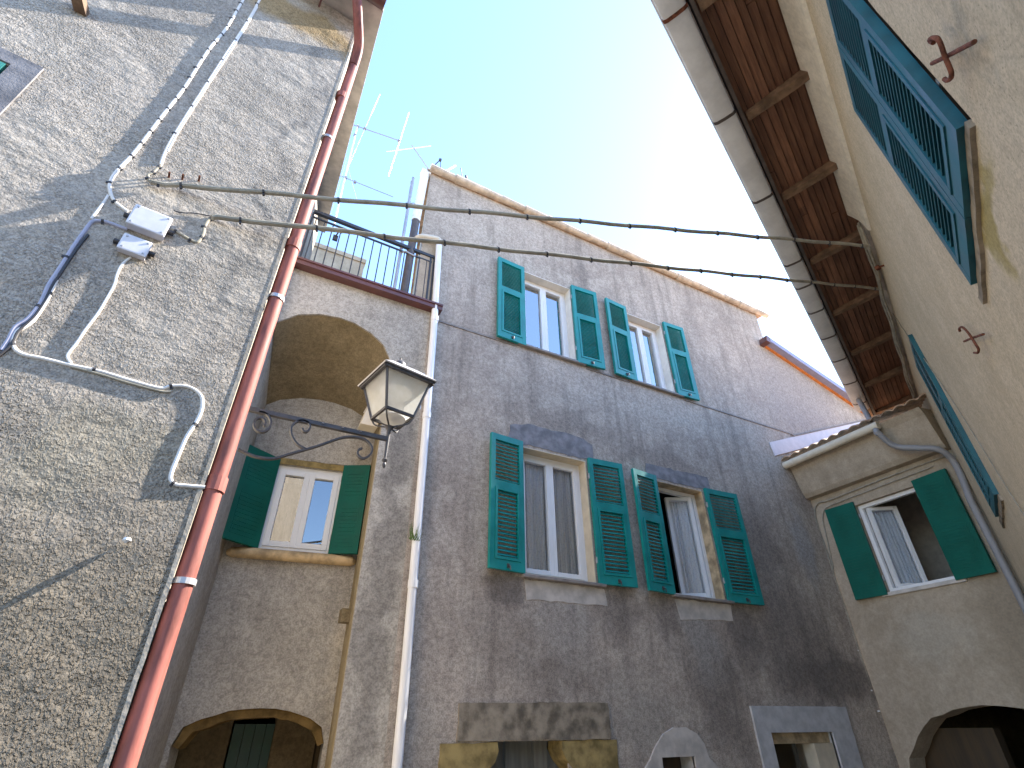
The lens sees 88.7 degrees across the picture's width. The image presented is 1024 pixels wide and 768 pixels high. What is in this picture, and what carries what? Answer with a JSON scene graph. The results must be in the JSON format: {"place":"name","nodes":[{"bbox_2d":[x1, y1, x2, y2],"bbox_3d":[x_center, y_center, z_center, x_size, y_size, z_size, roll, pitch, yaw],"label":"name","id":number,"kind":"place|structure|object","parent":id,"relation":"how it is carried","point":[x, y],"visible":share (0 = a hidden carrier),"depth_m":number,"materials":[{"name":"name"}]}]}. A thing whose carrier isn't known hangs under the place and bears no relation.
{"place":"outdoors","nodes":[
{"label":"outdoors","id":0,"kind":"place"},
{"bbox_2d":[222,242,366,767],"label":"distant house","id":1,"kind":"structure","parent":0,"point":[320,254],"depth_m":11.55,"materials":[{"name":"beige paint"}]},
{"bbox_2d":[315,0,843,408],"label":"sky","id":2,"kind":"structure","parent":0,"point":[583,109],"materials":[{"name":"blue"}]},
{"bbox_2d":[383,164,899,767],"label":"stone house","id":3,"kind":"structure","parent":0,"point":[615,554],"depth_m":6.60,"materials":[{"name":"beige paint"}]},
{"bbox_2d":[331,94,408,223],"bbox_3d":[-2.542,-4.083,9.378,1.071,3.969,0.040,16,-37,-23],"label":"rooftop antenna","id":4,"kind":"object","parent":3,"relation":"attached to","point":[348,164],"visible":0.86,"depth_m":9.11,"materials":[{"name":"metal"}]},
{"bbox_2d":[387,145,430,168],"bbox_3d":[-1.687,-3.907,8.719,0.736,0.692,0.018,16,-37,-23],"label":"rooftop antenna","id":5,"kind":"object","parent":3,"relation":"on","point":[414,149],"visible":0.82,"depth_m":8.72,"materials":[{"name":"metal"}]},
{"bbox_2d":[446,165,467,178],"bbox_3d":[-0.961,-3.649,9.010,0.466,0.332,0.039,16,-37,-23],"label":"dish arm","id":6,"kind":"object","parent":3,"relation":"attached to","point":[451,167],"visible":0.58,"depth_m":9.03},
{"bbox_2d":[490,741,558,767],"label":"door","id":7,"kind":"structure","parent":3,"relation":"in","point":[511,754],"depth_m":4.89,"materials":[{"name":"grey wood"}]},
{"bbox_2d":[517,280,586,366],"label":"window","id":8,"kind":"structure","parent":3,"relation":"in","point":[546,323],"depth_m":8.88,"materials":[{"name":"white plastic"}]},
{"bbox_2d":[521,454,606,587],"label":"window","id":9,"kind":"structure","parent":3,"relation":"in","point":[554,530],"depth_m":6.27,"materials":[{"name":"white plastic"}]},
{"bbox_2d":[628,321,683,397],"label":"window","id":10,"kind":"structure","parent":3,"relation":"in","point":[649,370],"depth_m":8.95,"materials":[{"name":"white plastic"}]},
{"bbox_2d":[662,757,681,767],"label":"niche door","id":11,"kind":"structure","parent":3,"relation":"in","point":[668,762],"depth_m":5.50,"materials":[{"name":"brown wood"}]},
{"bbox_2d":[658,487,734,603],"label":"window","id":12,"kind":"structure","parent":3,"relation":"in","point":[687,552],"depth_m":7.23,"materials":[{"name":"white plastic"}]},
{"bbox_2d":[774,743,806,767],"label":"window pane","id":13,"kind":"structure","parent":3,"relation":"in","point":[788,755],"depth_m":6.24,"materials":[{"name":"black glass"}]},
{"label":"ground","id":14,"kind":"structure","parent":0,"visible":0},
{"bbox_2d":[0,0,385,767],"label":"roughcast house","id":15,"kind":"structure","parent":14,"relation":"on","point":[112,542],"depth_m":2.58,"materials":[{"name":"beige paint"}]},
{"bbox_2d":[0,234,89,356],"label":"electric cable","id":16,"kind":"object","parent":15,"relation":"attached to","point":[58,276],"visible":1,"depth_m":2.34,"materials":[{"name":"grey plastic"}]},
{"bbox_2d":[0,219,127,350],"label":"electric cable","id":17,"kind":"object","parent":15,"relation":"attached to","point":[51,279],"visible":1,"depth_m":2.41,"materials":[{"name":"grey plastic"}]},
{"bbox_2d":[66,257,131,362],"bbox_3d":[-1.923,-0.365,2.445,0.038,0.661,0.012,20,-39,-28],"label":"electric cable","id":18,"kind":"object","parent":15,"relation":"attached to","point":[97,313],"visible":1,"depth_m":2.42,"materials":[{"name":"white plastic"}]},
{"bbox_2d":[89,195,108,219],"bbox_3d":[-2.094,-0.899,2.663,0.019,0.188,0.014,16,-37,-23],"label":"electric cable","id":19,"kind":"object","parent":15,"relation":"attached to","point":[99,207],"visible":1,"depth_m":2.66,"materials":[{"name":"white plastic"}]},
{"bbox_2d":[8,277,204,488],"bbox_3d":[-1.739,-0.009,2.364,0.874,0.863,0.021,20,-39,-28],"label":"cable conduit","id":20,"kind":"object","parent":15,"relation":"attached to","point":[14,348],"visible":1,"depth_m":2.33,"materials":[{"name":"white plastic"}]},
{"bbox_2d":[71,366,170,392],"bbox_3d":[-1.750,-0.016,2.357,0.380,0.023,0.012,20,-39,-28],"label":"electric cable","id":21,"kind":"object","parent":15,"relation":"attached to","point":[116,379],"visible":1,"depth_m":2.35,"materials":[{"name":"white plastic"}]},
{"bbox_2d":[113,233,155,260],"bbox_3d":[-1.906,-0.692,2.648,0.178,0.106,0.046,20,-39,-28],"label":"junction box","id":22,"kind":"object","parent":15,"relation":"attached to","point":[133,246],"visible":1,"depth_m":2.63,"materials":[{"name":"grey plastic"}]},
{"bbox_2d":[123,204,174,241],"bbox_3d":[-1.899,-0.844,2.746,0.225,0.143,0.059,20,-39,-28],"label":"junction box","id":23,"kind":"object","parent":15,"relation":"attached to","point":[145,221],"visible":1,"depth_m":2.72,"materials":[{"name":"grey plastic"}]},
{"bbox_2d":[145,164,166,187],"bbox_3d":[-1.953,-1.154,2.906,0.109,0.168,0.020,20,-39,-28],"label":"electric cable","id":24,"kind":"object","parent":15,"relation":"attached to","point":[152,172],"visible":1,"depth_m":2.88,"materials":[{"name":"white plastic"}]},
{"bbox_2d":[106,0,243,211],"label":"cable conduit","id":25,"kind":"object","parent":15,"relation":"attached to","point":[142,141],"visible":1,"depth_m":3.12,"materials":[{"name":"white plastic"}]},
{"bbox_2d":[169,217,213,243],"bbox_3d":[-1.776,-0.883,2.915,0.177,0.253,0.022,20,-39,-28],"label":"electric cable","id":26,"kind":"object","parent":15,"relation":"attached to","point":[204,228],"visible":0.87,"depth_m":2.89,"materials":[{"name":"white plastic"}]},
{"bbox_2d":[174,210,210,215],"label":"electric cable","id":27,"kind":"object","parent":15,"relation":"attached to","point":[192,213],"visible":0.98,"depth_m":2.94,"materials":[{"name":"grey plastic"}]},
{"bbox_2d":[159,0,260,164],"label":"cable conduit","id":28,"kind":"object","parent":15,"relation":"attached to","point":[199,94],"visible":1,"depth_m":3.42,"materials":[{"name":"white plastic"}]},
{"bbox_2d":[167,6,257,151],"bbox_3d":[-1.997,-2.151,3.571,0.031,1.928,0.010,20,-39,-28],"label":"electric cable","id":29,"kind":"object","parent":15,"relation":"attached to","point":[190,112],"visible":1,"depth_m":3.45,"materials":[{"name":"white plastic"}]},
{"bbox_2d":[238,358,436,467],"bbox_3d":[-1.058,0.088,3.272,1.105,0.940,0.403,24,-40,-32],"label":"street lantern","id":30,"kind":"object","parent":15,"relation":"attached to","point":[395,392],"visible":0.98,"depth_m":3.40,"materials":[{"name":"metal"}]},
{"bbox_2d":[151,171,870,247],"bbox_3d":[0.673,-1.176,3.914,5.567,1.281,0.109,9,-35,-14],"label":"overhead cable","id":31,"kind":"object","parent":15,"relation":"attached to","point":[262,192],"visible":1,"depth_m":3.52,"materials":[{"name":"grey plastic cable sheath"},{"name":"black plastic"}]},
{"bbox_2d":[159,209,442,767],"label":"terrace house","id":32,"kind":"structure","parent":14,"relation":"on","point":[296,641],"depth_m":5.33,"materials":[{"name":"paint"}]},
{"bbox_2d":[224,724,274,767],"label":"passage door","id":33,"kind":"structure","parent":32,"relation":"in","point":[260,747],"depth_m":5.20,"materials":[{"name":"green wood"}]},
{"bbox_2d":[226,458,355,565],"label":"window","id":34,"kind":"structure","parent":32,"relation":"in","point":[298,525],"depth_m":5.94,"materials":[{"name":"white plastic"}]},
{"bbox_2d":[357,407,377,432],"bbox_3d":[-1.614,0.383,5.932,0.199,0.281,0.200,16,-37,-23],"label":"corbel","id":35,"kind":"object","parent":32,"relation":"attached to","point":[366,424],"visible":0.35,"depth_m":5.83,"materials":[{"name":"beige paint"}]},
{"bbox_2d":[650,0,1023,612],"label":"cream house","id":36,"kind":"structure","parent":14,"relation":"on","point":[856,121],"depth_m":4.08,"materials":[{"name":"paint"}]},
{"bbox_2d":[210,214,878,290],"bbox_3d":[1.352,-1.046,4.640,6.699,1.988,0.038,13,-36,-20],"label":"overhead cable","id":37,"kind":"object","parent":36,"relation":"attached to","point":[316,228],"visible":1,"depth_m":3.80,"materials":[{"name":"grey plastic cable sheath"},{"name":"black plastic"}]},
{"bbox_2d":[927,35,976,82],"bbox_3d":[1.462,-1.102,1.757,0.032,0.354,0.296,-24,-40,31],"label":"wall anchor","id":38,"kind":"object","parent":36,"relation":"attached to","point":[938,40],"depth_m":1.76,"materials":[{"name":"metal"}]},
{"bbox_2d":[958,326,984,353],"bbox_3d":[2.751,-0.277,3.140,0.028,0.313,0.564,-24,-40,31],"label":"wall anchor","id":39,"kind":"object","parent":36,"relation":"attached to","point":[971,337],"depth_m":3.09,"materials":[{"name":"metal"}]},
{"bbox_2d":[769,393,1023,767],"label":"archway house","id":40,"kind":"structure","parent":14,"relation":"on","point":[935,613],"depth_m":7.10,"materials":[{"name":"beige paint"}]},
{"bbox_2d":[858,488,967,596],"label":"window","id":41,"kind":"structure","parent":40,"relation":"in","point":[910,556],"depth_m":7.80,"materials":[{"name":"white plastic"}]},
{"bbox_2d":[924,728,1015,767],"bbox_3d":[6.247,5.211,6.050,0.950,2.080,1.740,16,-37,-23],"label":"passage door","id":42,"kind":"structure","parent":40,"relation":"in","point":[949,747],"depth_m":6.53,"materials":[{"name":"brown wood"}]}
]}

